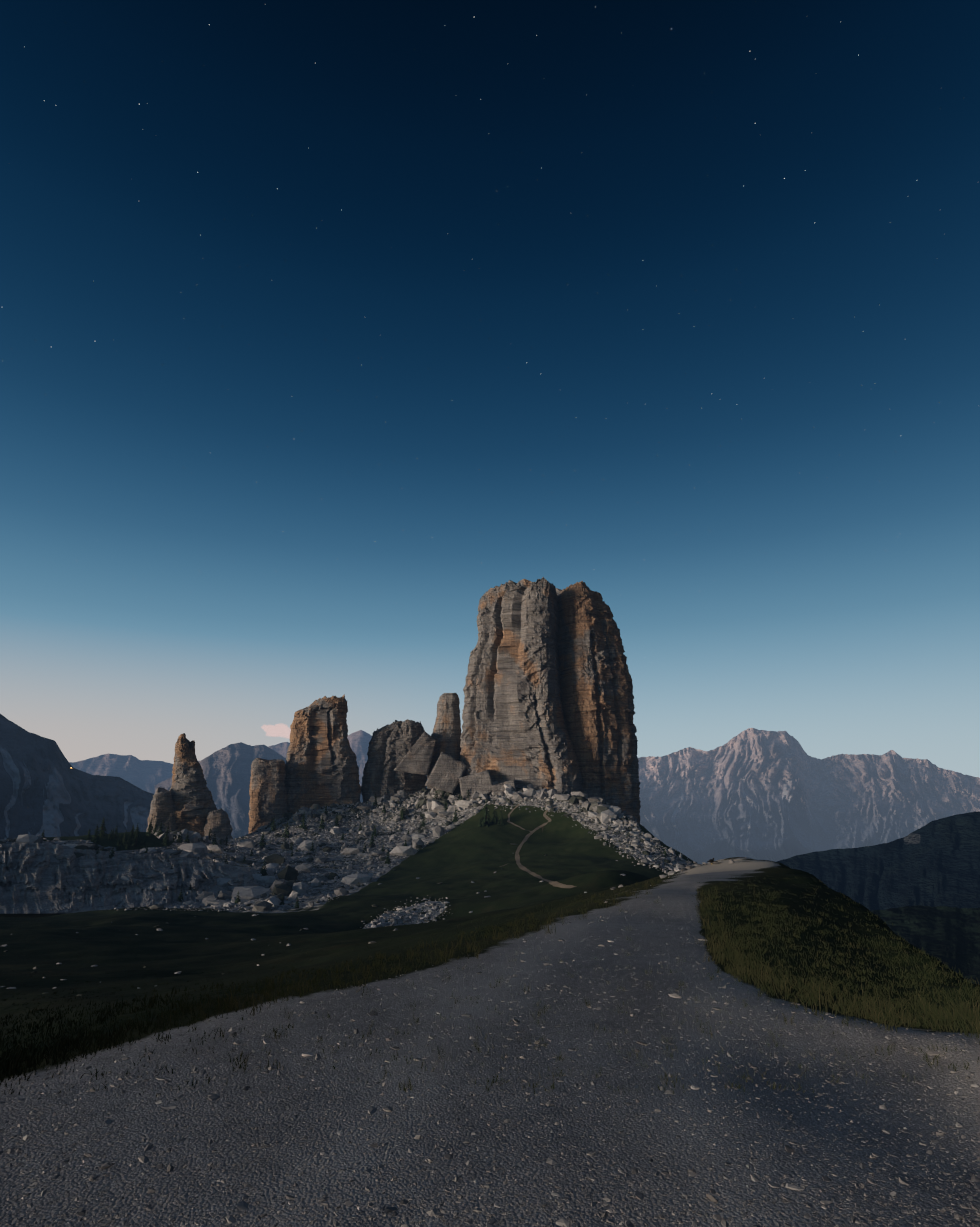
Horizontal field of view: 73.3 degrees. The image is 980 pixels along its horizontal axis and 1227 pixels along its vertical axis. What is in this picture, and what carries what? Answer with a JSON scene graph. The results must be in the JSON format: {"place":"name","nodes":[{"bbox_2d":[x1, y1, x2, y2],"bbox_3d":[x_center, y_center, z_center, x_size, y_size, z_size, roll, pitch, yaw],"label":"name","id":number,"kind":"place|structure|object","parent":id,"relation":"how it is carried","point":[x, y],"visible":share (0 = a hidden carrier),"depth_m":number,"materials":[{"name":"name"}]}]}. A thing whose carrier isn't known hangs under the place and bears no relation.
{"place":"outdoors","nodes":[
{"label":"outdoors","id":0,"kind":"place"},
{"bbox_2d":[69,730,427,793],"bbox_3d":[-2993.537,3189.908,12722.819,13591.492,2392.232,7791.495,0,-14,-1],"label":"distant mountain range","id":1,"kind":"structure","parent":0,"point":[147,775],"depth_m":14307.40,"materials":[{"name":"stone"}]},
{"bbox_2d":[155,742,362,838],"bbox_3d":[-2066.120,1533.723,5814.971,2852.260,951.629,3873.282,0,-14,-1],"label":"distant mountain","id":2,"kind":"structure","parent":0,"point":[227,772],"depth_m":6477.79,"materials":[{"name":"grey stone"}]},
{"bbox_2d":[261,724,290,738],"bbox_3d":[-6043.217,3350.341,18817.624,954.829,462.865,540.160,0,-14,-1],"label":"cloud","id":3,"kind":"structure","parent":0,"point":[277,730],"depth_m":18630.30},
{"bbox_2d":[0,783,979,1226],"bbox_3d":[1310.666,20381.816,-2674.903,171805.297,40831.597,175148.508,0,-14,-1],"label":"ground","id":4,"kind":"structure","parent":0,"point":[118,947],"depth_m":4.33,"materials":[{"name":"grey gravel"}]},
{"bbox_2d":[0,714,153,839],"bbox_3d":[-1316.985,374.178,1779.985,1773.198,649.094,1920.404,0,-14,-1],"label":"mountain","id":5,"kind":"structure","parent":4,"relation":"on","point":[47,789],"depth_m":2022.01,"materials":[{"name":"grey stone"}]},
{"bbox_2d":[0,842,269,913],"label":"cliff ledge","id":6,"kind":"object","parent":4,"relation":"on","point":[33,880],"depth_m":179.60,"materials":[{"name":"grey stone"}]},
{"bbox_2d":[0,835,288,911],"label":"ledge rocks","id":7,"kind":"object","parent":4,"relation":"on","point":[264,905],"visible":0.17,"depth_m":204.30,"materials":[{"name":"stone"}]},
{"bbox_2d":[146,787,177,832],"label":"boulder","id":8,"kind":"object","parent":4,"relation":"on","point":[163,808],"visible":0.58,"depth_m":289.12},
{"bbox_2d":[169,733,217,836],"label":"rock spire","id":9,"kind":"structure","parent":4,"relation":"on","point":[192,799],"depth_m":297.34,"materials":[{"name":"grey stone"}]},
{"bbox_2d":[203,808,232,838],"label":"torre inglese rocks","id":10,"kind":"object","parent":4,"relation":"on","point":[218,823],"visible":0.6,"depth_m":296.03,"materials":[{"name":"grey stone"}]},
{"bbox_2d":[5,789,490,911],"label":"scree boulders","id":11,"kind":"object","parent":4,"relation":"on","point":[293,896],"visible":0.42,"depth_m":268.69,"materials":[{"name":"stone"}]},
{"bbox_2d":[16,783,479,901],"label":"fallen blocks","id":12,"kind":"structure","parent":4,"relation":"on","point":[287,883],"depth_m":235.06,"materials":[{"name":"stone"}]},
{"bbox_2d":[248,758,287,832],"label":"rock pillar","id":13,"kind":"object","parent":4,"relation":"on","point":[268,794],"visible":0.71,"depth_m":335.29,"materials":[{"name":"grey stone"}]},
{"bbox_2d":[285,694,360,813],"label":"rock tower","id":14,"kind":"structure","parent":4,"relation":"on","point":[321,768],"depth_m":352.14,"materials":[{"name":"brown stone"}]},
{"bbox_2d":[1,837,668,995],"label":"scattered stones","id":15,"kind":"object","parent":4,"relation":"on","point":[371,942],"visible":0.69,"depth_m":55.06,"materials":[{"name":"stone"}]},
{"bbox_2d":[41,789,666,907],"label":"boulders","id":16,"kind":"object","parent":4,"relation":"on","point":[133,836],"visible":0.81,"depth_m":245.47,"materials":[{"name":"grey stone"}]},
{"bbox_2d":[361,719,426,801],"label":"rock formation","id":17,"kind":"object","parent":4,"relation":"on","point":[391,745],"visible":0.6,"depth_m":364.62,"materials":[{"name":"grey stone"}]},
{"bbox_2d":[154,781,639,841],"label":"talus","id":18,"kind":"structure","parent":4,"relation":"on","point":[606,812],"depth_m":312.18,"materials":[{"name":"stone"}]},
{"bbox_2d":[360,895,452,928],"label":"hill rocks","id":19,"kind":"object","parent":4,"relation":"on","point":[391,921],"visible":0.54,"depth_m":120.08,"materials":[{"name":"stone"}]},
{"bbox_2d":[394,731,435,774],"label":"slab","id":20,"kind":"structure","parent":4,"relation":"on","point":[417,759],"depth_m":338.71,"materials":[{"name":"grey stone"}]},
{"bbox_2d":[427,693,460,788],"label":"rock pillar","id":21,"kind":"structure","parent":4,"relation":"on","point":[446,734],"depth_m":357.26,"materials":[{"name":"grey stone"}]},
{"bbox_2d":[425,752,467,793],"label":"slab","id":22,"kind":"structure","parent":4,"relation":"on","point":[447,772],"depth_m":326.32,"materials":[{"name":"grey stone"}]},
{"bbox_2d":[459,770,492,801],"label":"slab","id":23,"kind":"structure","parent":4,"relation":"on","point":[479,782],"depth_m":319.91,"materials":[{"name":"grey stone"}]},
{"bbox_2d":[0,876,979,1096],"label":"grass tufts","id":24,"kind":"object","parent":4,"relation":"on","point":[921,1002],"visible":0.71,"depth_m":5.61,"materials":[{"name":"green plant"}]},
{"bbox_2d":[0,894,979,1226],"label":"gravel stones","id":25,"kind":"object","parent":4,"relation":"on","point":[432,1212],"visible":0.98,"depth_m":3.09,"materials":[{"name":"grey gravel"}]},
{"bbox_2d":[492,780,515,795],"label":"slab","id":26,"kind":"structure","parent":4,"relation":"on","point":[496,789],"depth_m":316.98,"materials":[{"name":"grey stone"}]},
{"bbox_2d":[459,577,582,794],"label":"rock tower","id":27,"kind":"structure","parent":4,"relation":"on","point":[514,728],"depth_m":338.09,"materials":[{"name":"grey stone"}]},
{"bbox_2d":[499,804,575,887],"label":"footpaths","id":28,"kind":"structure","parent":4,"relation":"on","point":[553,883],"depth_m":227.57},
{"bbox_2d":[488,788,696,873],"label":"hill rocks","id":29,"kind":"object","parent":4,"relation":"on","point":[634,843],"visible":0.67,"depth_m":233.72,"materials":[{"name":"stone"}]},
{"bbox_2d":[556,581,640,822],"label":"rock tower","id":30,"kind":"structure","parent":4,"relation":"on","point":[596,688],"depth_m":347.23,"materials":[{"name":"brown stone"}]},
{"bbox_2d":[610,859,733,889],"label":"stones","id":31,"kind":"object","parent":4,"relation":"on","point":[687,867],"visible":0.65,"depth_m":23.62,"materials":[{"name":"grey stone"}]},
{"bbox_2d":[777,812,979,910],"bbox_3d":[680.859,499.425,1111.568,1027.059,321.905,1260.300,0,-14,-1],"label":"mountain flank","id":32,"kind":"object","parent":4,"relation":"on","point":[935,863],"visible":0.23,"depth_m":1404.23,"materials":[{"name":"grey stone"}]},
{"bbox_2d":[871,905,979,984],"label":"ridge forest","id":33,"kind":"object","parent":32,"relation":"on","point":[949,936],"visible":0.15,"depth_m":471.08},
{"bbox_2d":[0,0,979,777],"label":"sky","id":34,"kind":"structure","parent":0,"point":[328,329],"materials":[{"name":"blue"}]},
{"bbox_2d":[638,728,979,863],"bbox_3d":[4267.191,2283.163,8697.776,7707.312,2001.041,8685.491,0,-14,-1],"label":"mountain range","id":35,"kind":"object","parent":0,"point":[757,794],"visible":0.44,"depth_m":9826.34,"materials":[{"name":"grey stone"}]}
]}

